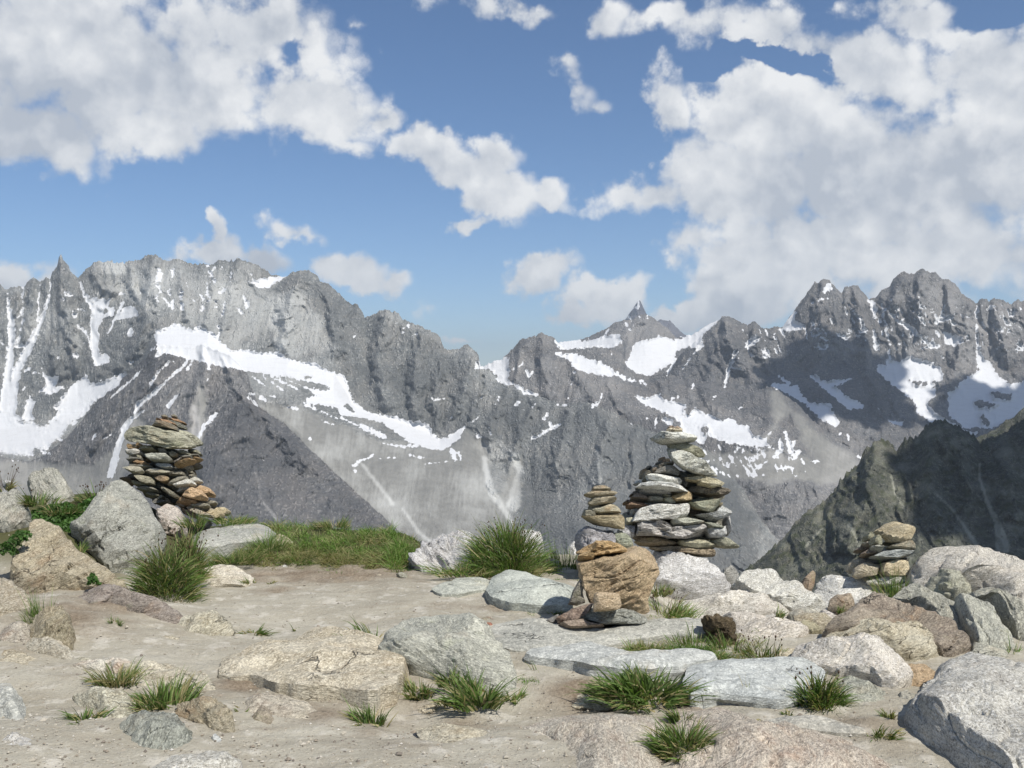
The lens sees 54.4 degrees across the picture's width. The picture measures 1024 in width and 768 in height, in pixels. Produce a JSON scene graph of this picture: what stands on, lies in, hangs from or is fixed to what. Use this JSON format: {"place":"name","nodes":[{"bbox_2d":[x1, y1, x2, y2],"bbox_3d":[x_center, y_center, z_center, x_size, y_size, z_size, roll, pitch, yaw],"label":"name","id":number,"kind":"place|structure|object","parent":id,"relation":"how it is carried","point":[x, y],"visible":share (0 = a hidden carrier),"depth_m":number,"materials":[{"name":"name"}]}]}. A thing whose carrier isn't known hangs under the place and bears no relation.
{"place":"outdoors","nodes":[
{"label":"outdoors","id":0,"kind":"place"},
{"bbox_2d":[0,344,399,532],"bbox_3d":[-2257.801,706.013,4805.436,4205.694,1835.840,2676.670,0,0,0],"label":"front left spur","id":1,"kind":"structure","parent":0,"point":[261,464],"depth_m":4803.41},
{"bbox_2d":[180,516,421,571],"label":"bank grass","id":2,"kind":"structure","parent":0,"point":[324,539],"depth_m":9.15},
{"bbox_2d":[0,254,778,572],"bbox_3d":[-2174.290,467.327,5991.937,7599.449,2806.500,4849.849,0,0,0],"label":"ridge","id":3,"kind":"structure","parent":0,"point":[419,431],"depth_m":6149.96,"materials":[{"name":"stone"}]},
{"bbox_2d":[0,493,1023,767],"bbox_3d":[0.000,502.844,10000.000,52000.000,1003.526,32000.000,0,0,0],"label":"ground","id":4,"kind":"structure","parent":0,"point":[318,597],"depth_m":5.21,"materials":[{"name":"soil"}]},
{"bbox_2d":[0,464,19,491],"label":"grass tuft","id":5,"kind":"object","parent":4,"relation":"on","point":[11,485],"visible":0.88,"depth_m":8.84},
{"bbox_2d":[0,683,25,719],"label":"boulder","id":6,"kind":"object","parent":4,"relation":"on","point":[12,705],"visible":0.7,"depth_m":4.78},
{"bbox_2d":[0,577,30,616],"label":"boulder","id":7,"kind":"object","parent":4,"relation":"on","point":[11,601],"visible":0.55,"depth_m":6.42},
{"bbox_2d":[0,621,30,642],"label":"boulder","id":8,"kind":"object","parent":4,"relation":"on","point":[16,632],"visible":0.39,"depth_m":5.92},
{"bbox_2d":[0,488,32,532],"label":"boulder","id":9,"kind":"object","parent":4,"relation":"on","point":[15,514],"visible":0.52,"depth_m":8.39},
{"bbox_2d":[0,530,32,555],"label":"leafy plant","id":10,"kind":"object","parent":4,"relation":"on","point":[9,547],"visible":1,"depth_m":7.32,"materials":[{"name":"green plant"}]},
{"bbox_2d":[2,732,32,745],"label":"boulder","id":11,"kind":"object","parent":4,"relation":"on","point":[15,738],"visible":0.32,"depth_m":4.31,"materials":[{"name":"stone"}]},
{"bbox_2d":[0,649,36,664],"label":"boulder","id":12,"kind":"object","parent":4,"relation":"on","point":[15,656],"visible":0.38,"depth_m":5.62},
{"bbox_2d":[14,583,58,623],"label":"grass tuft","id":13,"kind":"object","parent":4,"relation":"on","point":[35,612],"visible":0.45,"depth_m":6.23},
{"bbox_2d":[25,636,73,659],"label":"boulder","id":14,"kind":"object","parent":4,"relation":"on","point":[52,647],"visible":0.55,"depth_m":5.73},
{"bbox_2d":[27,467,74,503],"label":"boulder","id":15,"kind":"object","parent":4,"relation":"on","point":[48,479],"visible":0.56,"depth_m":9.30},
{"bbox_2d":[30,605,75,649],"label":"boulder","id":16,"kind":"object","parent":4,"relation":"on","point":[55,622],"visible":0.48,"depth_m":5.88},
{"bbox_2d":[31,496,94,532],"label":"leafy ground cover","id":17,"kind":"object","parent":4,"relation":"on","point":[63,522],"visible":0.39,"depth_m":8.70,"materials":[{"name":"green plant"}]},
{"bbox_2d":[16,485,65,506],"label":"grass tuft","id":18,"kind":"object","parent":17,"relation":"on","point":[28,502],"visible":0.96,"depth_m":8.68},
{"bbox_2d":[31,500,84,516],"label":"grass tuft","id":19,"kind":"object","parent":17,"relation":"on","point":[49,510],"visible":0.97,"depth_m":8.69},
{"bbox_2d":[9,519,128,592],"bbox_3d":[-3.426,1.404,7.452,1.295,0.694,0.655,0,0,39],"label":"boulder","id":20,"kind":"object","parent":4,"relation":"on","point":[49,557],"visible":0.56,"depth_m":7.27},
{"bbox_2d":[54,706,116,725],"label":"grass tuft","id":21,"kind":"object","parent":4,"relation":"on","point":[84,716],"visible":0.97,"depth_m":4.67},
{"bbox_2d":[68,477,106,502],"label":"grass tuft","id":22,"kind":"object","parent":4,"relation":"on","point":[80,498],"visible":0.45,"depth_m":9.22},
{"bbox_2d":[72,686,136,717],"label":"boulder","id":23,"kind":"object","parent":4,"relation":"on","point":[100,698],"visible":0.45,"depth_m":4.87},
{"bbox_2d":[73,657,135,672],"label":"boulder","id":24,"kind":"object","parent":4,"relation":"on","point":[93,664],"visible":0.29,"depth_m":5.49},
{"bbox_2d":[79,655,153,687],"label":"grass tuft","id":25,"kind":"object","parent":4,"relation":"on","point":[123,677],"visible":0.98,"depth_m":5.23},
{"bbox_2d":[69,480,166,575],"bbox_3d":[-3.289,1.316,8.471,0.854,0.949,0.848,0,0,30],"label":"boulder","id":26,"kind":"object","parent":4,"relation":"on","point":[115,522],"visible":0.77,"depth_m":8.22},
{"bbox_2d":[79,584,182,623],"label":"boulder","id":27,"kind":"object","parent":4,"relation":"on","point":[149,605],"visible":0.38,"depth_m":6.64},
{"bbox_2d":[119,710,192,749],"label":"boulder","id":28,"kind":"object","parent":4,"relation":"on","point":[163,730],"visible":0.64,"depth_m":4.38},
{"bbox_2d":[105,660,215,692],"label":"boulder","id":29,"kind":"object","parent":4,"relation":"on","point":[160,670],"visible":0.51,"depth_m":5.32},
{"bbox_2d":[116,530,217,603],"bbox_3d":[-2.575,1.360,7.325,0.777,0.589,0.805,0,0,0],"label":"grass tuft","id":30,"kind":"object","parent":4,"relation":"on","point":[153,575],"visible":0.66,"depth_m":7.30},
{"bbox_2d":[122,667,214,713],"bbox_3d":[-1.731,1.505,4.949,0.483,0.215,0.451,0,0,-38],"label":"grass tuft","id":31,"kind":"object","parent":4,"relation":"on","point":[164,696],"visible":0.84,"depth_m":4.97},
{"bbox_2d":[156,504,187,536],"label":"boulder","id":32,"kind":"object","parent":4,"relation":"on","point":[166,514],"visible":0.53,"depth_m":9.41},
{"bbox_2d":[120,414,230,527],"bbox_3d":[-3.358,0.862,9.881,1.058,1.133,0.635,0,0,0],"label":"cairn","id":33,"kind":"object","parent":4,"relation":"on","point":[160,468],"visible":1,"depth_m":9.71,"materials":[{"name":"grey stone"}]},
{"bbox_2d":[158,521,220,583],"bbox_3d":[-2.504,1.293,7.757,0.509,0.514,0.490,0,0,0],"label":"grass tuft","id":34,"kind":"object","parent":4,"relation":"on","point":[184,541],"visible":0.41,"depth_m":7.74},
{"bbox_2d":[171,507,210,528],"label":"grass tuft","id":35,"kind":"object","parent":4,"relation":"on","point":[198,521],"visible":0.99,"depth_m":9.22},
{"bbox_2d":[151,750,242,767],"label":"boulder","id":36,"kind":"object","parent":4,"relation":"on","point":[214,759],"visible":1,"depth_m":3.91,"materials":[{"name":"stone"}]},
{"bbox_2d":[174,696,235,732],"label":"boulder","id":37,"kind":"object","parent":4,"relation":"on","point":[214,714],"visible":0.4,"depth_m":4.68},
{"bbox_2d":[177,610,235,635],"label":"boulder","id":38,"kind":"object","parent":4,"relation":"on","point":[211,622],"visible":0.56,"depth_m":6.38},
{"bbox_2d":[204,564,254,587],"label":"boulder","id":39,"kind":"object","parent":4,"relation":"on","point":[230,575],"visible":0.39,"depth_m":8.02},
{"bbox_2d":[189,524,275,563],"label":"boulder","id":40,"kind":"object","parent":4,"relation":"on","point":[227,541],"visible":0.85,"depth_m":9.11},
{"bbox_2d":[209,513,259,525],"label":"grass tuft","id":41,"kind":"object","parent":40,"relation":"on","point":[222,521],"visible":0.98,"depth_m":9.74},
{"bbox_2d":[207,543,276,564],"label":"grass tuft","id":42,"kind":"object","parent":4,"relation":"on","point":[247,560],"visible":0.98,"depth_m":8.63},
{"bbox_2d":[252,705,273,723],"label":"stone","id":43,"kind":"object","parent":4,"relation":"on","point":[262,713],"visible":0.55,"depth_m":4.75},
{"bbox_2d":[243,524,297,551],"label":"grass tuft","id":44,"kind":"object","parent":4,"relation":"on","point":[271,544],"visible":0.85,"depth_m":8.97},
{"bbox_2d":[245,693,315,718],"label":"boulder","id":45,"kind":"object","parent":4,"relation":"on","point":[281,705],"visible":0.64,"depth_m":4.91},
{"bbox_2d":[267,547,332,565],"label":"grass tuft","id":46,"kind":"object","parent":4,"relation":"on","point":[303,560],"visible":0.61,"depth_m":8.75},
{"bbox_2d":[217,626,408,715],"bbox_3d":[-1.002,1.748,5.656,1.344,0.526,1.076,0,0,34],"label":"rock slab","id":47,"kind":"object","parent":4,"relation":"on","point":[319,664],"visible":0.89,"depth_m":5.41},
{"bbox_2d":[228,532,408,571],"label":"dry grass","id":48,"kind":"structure","parent":4,"relation":"on","point":[268,561],"depth_m":8.80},
{"bbox_2d":[307,515,351,529],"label":"grass tuft","id":49,"kind":"object","parent":4,"relation":"on","point":[345,525],"visible":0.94,"depth_m":9.87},
{"bbox_2d":[337,696,397,727],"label":"grass tuft","id":50,"kind":"object","parent":4,"relation":"on","point":[366,718],"visible":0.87,"depth_m":4.83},
{"bbox_2d":[379,670,440,700],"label":"grass tuft","id":51,"kind":"object","parent":4,"relation":"on","point":[424,692],"visible":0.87,"depth_m":5.16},
{"bbox_2d":[417,700,441,714],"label":"stone","id":52,"kind":"object","parent":4,"relation":"on","point":[429,708],"visible":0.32,"depth_m":5.03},
{"bbox_2d":[378,612,516,694],"bbox_3d":[-0.358,1.606,5.676,0.676,0.500,1.151,0,0,-28],"label":"boulder","id":53,"kind":"object","parent":4,"relation":"on","point":[440,643],"visible":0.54,"depth_m":5.50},
{"bbox_2d":[423,664,472,688],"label":"grass tuft","id":54,"kind":"object","parent":4,"relation":"on","point":[446,679],"visible":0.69,"depth_m":5.22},
{"bbox_2d":[415,723,486,742],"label":"boulder","id":55,"kind":"object","parent":4,"relation":"on","point":[446,733],"visible":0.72,"depth_m":4.60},
{"bbox_2d":[408,530,495,572],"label":"boulder","id":56,"kind":"object","parent":4,"relation":"on","point":[437,550],"visible":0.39,"depth_m":8.59,"materials":[{"name":"white stone"}]},
{"bbox_2d":[413,554,501,578],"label":"grass tuft","id":57,"kind":"object","parent":4,"relation":"on","point":[450,572],"visible":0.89,"depth_m":8.21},
{"bbox_2d":[431,577,489,597],"bbox_3d":[-0.391,1.610,7.739,0.446,0.165,0.660,0,0,0],"label":"rock slab","id":58,"kind":"object","parent":4,"relation":"on","point":[459,587],"visible":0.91,"depth_m":7.58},
{"bbox_2d":[424,664,526,712],"bbox_3d":[-0.185,1.534,5.067,0.551,0.199,0.520,0,0,0],"label":"grass tuft","id":59,"kind":"object","parent":4,"relation":"on","point":[467,699],"visible":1,"depth_m":4.98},
{"bbox_2d":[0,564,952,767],"bbox_3d":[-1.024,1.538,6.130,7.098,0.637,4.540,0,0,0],"label":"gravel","id":60,"kind":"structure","parent":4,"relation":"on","point":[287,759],"depth_m":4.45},
{"bbox_2d":[452,508,564,577],"bbox_3d":[-0.057,1.323,8.443,1.093,0.575,0.846,0,0,0],"label":"grass tuft","id":61,"kind":"object","parent":4,"relation":"on","point":[503,553],"visible":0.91,"depth_m":8.33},
{"bbox_2d":[502,683,529,704],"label":"grass tuft","id":62,"kind":"object","parent":4,"relation":"on","point":[515,697],"visible":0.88,"depth_m":5.14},
{"bbox_2d":[485,569,574,613],"bbox_3d":[0.144,1.595,7.518,0.687,0.302,1.190,0,0,0],"label":"rock slab","id":63,"kind":"object","parent":4,"relation":"on","point":[510,590],"visible":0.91,"depth_m":7.14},
{"bbox_2d":[516,529,562,571],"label":"boulder","id":64,"kind":"object","parent":4,"relation":"on","point":[540,541],"visible":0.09,"depth_m":8.80,"materials":[{"name":"white stone"}]},
{"bbox_2d":[536,530,577,572],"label":"grass tuft","id":65,"kind":"object","parent":4,"relation":"on","point":[568,563],"visible":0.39,"depth_m":8.68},
{"bbox_2d":[524,712,665,767],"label":"rock slab","id":66,"kind":"object","parent":4,"relation":"on","point":[599,740],"visible":0.8,"depth_m":4.36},
{"bbox_2d":[571,694,622,711],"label":"boulder","id":67,"kind":"object","parent":4,"relation":"on","point":[578,704],"visible":0.3,"depth_m":5.10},
{"bbox_2d":[491,617,706,651],"bbox_3d":[0.605,1.730,6.269,1.507,0.413,0.813,0,0,0],"label":"rock slab","id":68,"kind":"object","parent":4,"relation":"on","point":[522,635],"visible":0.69,"depth_m":6.20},
{"bbox_2d":[547,540,659,628],"bbox_3d":[0.622,1.318,6.557,0.604,0.575,0.839,0,0,41],"label":"boulder","id":69,"kind":"object","parent":68,"relation":"on","point":[614,578],"visible":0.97,"depth_m":6.43,"materials":[{"name":"brown stone"}]},
{"bbox_2d":[574,485,632,555],"bbox_3d":[0.791,1.222,8.339,0.514,0.769,0.489,0,0,-16],"label":"cairn","id":70,"kind":"object","parent":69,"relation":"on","point":[602,510],"visible":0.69,"depth_m":8.21,"materials":[{"name":"grey stone"}]},
{"bbox_2d":[524,641,717,684],"bbox_3d":[0.594,1.591,5.591,1.044,0.222,0.529,0,0,21],"label":"rock slab","id":71,"kind":"object","parent":4,"relation":"on","point":[583,657],"visible":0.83,"depth_m":5.50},
{"bbox_2d":[564,659,722,715],"bbox_3d":[0.649,1.491,5.044,0.819,0.228,0.679,0,0,0],"label":"grass tuft","id":72,"kind":"object","parent":4,"relation":"on","point":[630,687],"visible":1,"depth_m":4.98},
{"bbox_2d":[651,581,679,597],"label":"grass tuft","id":73,"kind":"object","parent":4,"relation":"on","point":[664,594],"visible":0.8,"depth_m":7.43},
{"bbox_2d":[657,701,694,722],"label":"grass tuft","id":74,"kind":"object","parent":4,"relation":"on","point":[670,714],"visible":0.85,"depth_m":4.72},
{"bbox_2d":[628,714,724,763],"bbox_3d":[0.721,1.504,4.289,0.438,0.228,0.368,0,0,24],"label":"grass tuft","id":75,"kind":"object","parent":4,"relation":"on","point":[675,741],"visible":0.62,"depth_m":4.25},
{"bbox_2d":[649,588,709,618],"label":"grass tuft","id":76,"kind":"object","parent":4,"relation":"on","point":[676,611],"visible":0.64,"depth_m":7.11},
{"bbox_2d":[649,619,728,649],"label":"grass tuft","id":77,"kind":"object","parent":4,"relation":"on","point":[687,640],"visible":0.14,"depth_m":6.05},
{"bbox_2d":[653,551,730,599],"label":"boulder","id":78,"kind":"object","parent":4,"relation":"on","point":[693,577],"visible":0.57,"depth_m":8.56,"materials":[{"name":"stone"}]},
{"bbox_2d":[622,425,739,556],"bbox_3d":[1.527,0.975,9.084,1.036,1.196,0.785,0,0,0],"label":"cairn","id":79,"kind":"object","parent":78,"relation":"on","point":[668,505],"visible":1,"depth_m":8.88,"materials":[{"name":"stone"}]},
{"bbox_2d":[617,628,767,659],"bbox_3d":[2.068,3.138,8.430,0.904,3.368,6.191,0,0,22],"label":"grass strip","id":80,"kind":"object","parent":4,"relation":"on","point":[642,647],"depth_m":5.84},
{"bbox_2d":[701,613,736,644],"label":"rock","id":81,"kind":"object","parent":4,"relation":"on","point":[715,622],"visible":0.59,"depth_m":6.13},
{"bbox_2d":[691,629,763,656],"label":"grass tuft","id":82,"kind":"object","parent":4,"relation":"on","point":[724,644],"visible":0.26,"depth_m":5.96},
{"bbox_2d":[723,565,738,584],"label":"boulder","id":83,"kind":"object","parent":4,"relation":"on","point":[730,572],"visible":0.6,"depth_m":9.41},
{"bbox_2d":[677,590,789,617],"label":"boulder","id":84,"kind":"object","parent":4,"relation":"on","point":[760,603],"visible":0.38,"depth_m":7.82,"materials":[{"name":"stone"}]},
{"bbox_2d":[683,656,824,709],"bbox_3d":[1.282,1.602,5.258,0.825,0.191,0.775,0,0,0],"label":"rock slab","id":85,"kind":"object","parent":4,"relation":"on","point":[764,678],"visible":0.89,"depth_m":5.12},
{"bbox_2d":[727,633,788,657],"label":"grass tuft","id":86,"kind":"object","parent":4,"relation":"on","point":[766,655],"visible":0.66,"depth_m":5.81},
{"bbox_2d":[723,611,808,637],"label":"boulder","id":87,"kind":"object","parent":4,"relation":"on","point":[749,622],"visible":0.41,"depth_m":6.37,"materials":[{"name":"stone"}]},
{"bbox_2d":[730,568,826,611],"bbox_3d":[2.173,1.781,8.147,0.479,0.488,0.786,0,0,-44],"label":"boulder","id":88,"kind":"object","parent":4,"relation":"on","point":[792,595],"visible":0.52,"depth_m":8.07,"materials":[{"name":"stone"}]},
{"bbox_2d":[666,705,891,767],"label":"rock slab","id":89,"kind":"object","parent":4,"relation":"on","point":[743,741],"visible":0.87,"depth_m":4.14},
{"bbox_2d":[787,608,818,619],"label":"boulder","id":90,"kind":"object","parent":4,"relation":"on","point":[791,615],"visible":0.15,"depth_m":7.70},
{"bbox_2d":[801,570,815,590],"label":"boulder","id":91,"kind":"object","parent":4,"relation":"on","point":[808,582],"visible":0.64,"depth_m":9.09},
{"bbox_2d":[801,620,821,633],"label":"boulder","id":92,"kind":"object","parent":4,"relation":"on","point":[814,627],"visible":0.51,"depth_m":6.38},
{"bbox_2d":[792,612,831,633],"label":"boulder","id":93,"kind":"object","parent":4,"relation":"on","point":[822,620],"visible":0.38,"depth_m":7.20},
{"bbox_2d":[768,715,866,737],"bbox_3d":[1.381,1.606,4.587,0.472,0.137,0.176,0,0,14],"label":"rock slab","id":94,"kind":"object","parent":4,"relation":"on","point":[821,724],"visible":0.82,"depth_m":4.53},
{"bbox_2d":[778,666,860,713],"bbox_3d":[1.531,1.515,4.922,0.488,0.262,0.391,0,0,0],"label":"grass tuft","id":95,"kind":"object","parent":4,"relation":"on","point":[817,697],"visible":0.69,"depth_m":4.88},
{"bbox_2d":[827,593,854,614],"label":"boulder","id":96,"kind":"object","parent":4,"relation":"on","point":[846,601],"visible":0.62,"depth_m":7.58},
{"bbox_2d":[791,632,912,688],"bbox_3d":[1.954,1.583,5.591,0.501,0.355,0.694,0,0,-45],"label":"boulder","id":97,"kind":"object","parent":4,"relation":"on","point":[877,660],"visible":0.67,"depth_m":5.44,"materials":[{"name":"stone"}]},
{"bbox_2d":[814,575,899,606],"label":"boulder","id":98,"kind":"object","parent":4,"relation":"on","point":[828,588],"visible":0.2,"depth_m":8.17,"materials":[{"name":"stone"}]},
{"bbox_2d":[845,521,915,586],"bbox_3d":[3.030,1.402,8.223,0.528,0.532,0.539,0,0,0],"label":"cairn","id":99,"kind":"object","parent":98,"relation":"on","point":[894,550],"visible":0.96,"depth_m":8.06,"materials":[{"name":"grey stone"}]},
{"bbox_2d":[839,675,886,703],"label":"boulder","id":100,"kind":"object","parent":4,"relation":"on","point":[867,690],"visible":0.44,"depth_m":5.07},
{"bbox_2d":[824,618,938,661],"bbox_3d":[2.212,1.595,6.035,0.669,0.347,0.621,0,0,0],"label":"boulder","id":101,"kind":"object","parent":4,"relation":"on","point":[911,641],"visible":0.4,"depth_m":5.84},
{"bbox_2d":[866,723,908,740],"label":"grass tuft","id":102,"kind":"object","parent":4,"relation":"on","point":[891,736],"visible":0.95,"depth_m":4.45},
{"bbox_2d":[863,556,913,597],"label":"grass tuft","id":103,"kind":"object","parent":4,"relation":"on","point":[894,585],"visible":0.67,"depth_m":7.78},
{"bbox_2d":[822,591,970,656],"bbox_3d":[2.446,1.583,6.248,0.829,0.438,0.704,0,0,31],"label":"boulder","id":104,"kind":"object","parent":4,"relation":"on","point":[950,639],"visible":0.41,"depth_m":6.15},
{"bbox_2d":[908,663,934,686],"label":"boulder","id":105,"kind":"object","parent":4,"relation":"on","point":[923,673],"visible":0.41,"depth_m":5.36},
{"bbox_2d":[893,583,961,629],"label":"boulder","id":106,"kind":"object","parent":4,"relation":"on","point":[920,595],"visible":0.48,"depth_m":6.62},
{"bbox_2d":[904,652,1023,767],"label":"boulder","id":107,"kind":"object","parent":4,"relation":"on","point":[966,710],"visible":0.96,"depth_m":4.39,"materials":[{"name":"stone"}]},
{"bbox_2d":[906,545,1023,602],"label":"boulder","id":108,"kind":"object","parent":4,"relation":"on","point":[978,566],"visible":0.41,"depth_m":7.49,"materials":[{"name":"stone"}]},
{"bbox_2d":[926,568,971,600],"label":"boulder","id":109,"kind":"object","parent":108,"relation":"on","point":[951,584],"visible":0.52,"depth_m":7.29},
{"bbox_2d":[953,593,1016,650],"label":"boulder","id":110,"kind":"object","parent":4,"relation":"on","point":[980,621],"visible":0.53,"depth_m":6.19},
{"bbox_2d":[969,642,1009,657],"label":"boulder","id":111,"kind":"object","parent":4,"relation":"on","point":[981,648],"visible":0.38,"depth_m":5.85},
{"bbox_2d":[968,587,1023,640],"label":"boulder","id":112,"kind":"object","parent":4,"relation":"on","point":[1009,608],"visible":0.49,"depth_m":6.46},
{"bbox_2d":[0,0,1023,366],"label":"sky","id":113,"kind":"structure","parent":0,"point":[489,176],"materials":[{"name":"blue"}]},
{"bbox_2d":[558,314,717,375],"bbox_3d":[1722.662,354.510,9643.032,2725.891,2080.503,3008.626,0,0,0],"label":"central snow ridge","id":114,"kind":"structure","parent":0,"point":[648,345],"depth_m":9504.75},
{"bbox_2d":[625,300,687,337],"bbox_3d":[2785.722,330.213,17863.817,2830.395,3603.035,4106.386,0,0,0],"label":"pyramid peak","id":115,"kind":"structure","parent":0,"point":[638,309],"depth_m":17353.96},
{"bbox_2d":[482,332,860,540],"bbox_3d":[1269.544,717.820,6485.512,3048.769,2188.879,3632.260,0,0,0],"label":"ridge","id":116,"kind":"structure","parent":0,"point":[788,462],"depth_m":6411.06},
{"bbox_2d":[667,269,1023,457],"bbox_3d":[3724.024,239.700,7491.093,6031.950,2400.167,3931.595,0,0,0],"label":"rock peaks","id":117,"kind":"object","parent":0,"point":[855,369],"visible":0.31,"depth_m":7901.15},
{"bbox_2d":[739,419,1023,592],"bbox_3d":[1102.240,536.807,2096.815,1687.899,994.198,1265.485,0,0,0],"label":"dark green hill","id":118,"kind":"structure","parent":0,"point":[939,483],"depth_m":2147.39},
{"bbox_2d":[977,408,1023,443],"bbox_3d":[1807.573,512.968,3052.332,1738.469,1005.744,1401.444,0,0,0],"label":"grey green shoulder","id":119,"kind":"object","parent":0,"point":[1003,427],"visible":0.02,"depth_m":3274.61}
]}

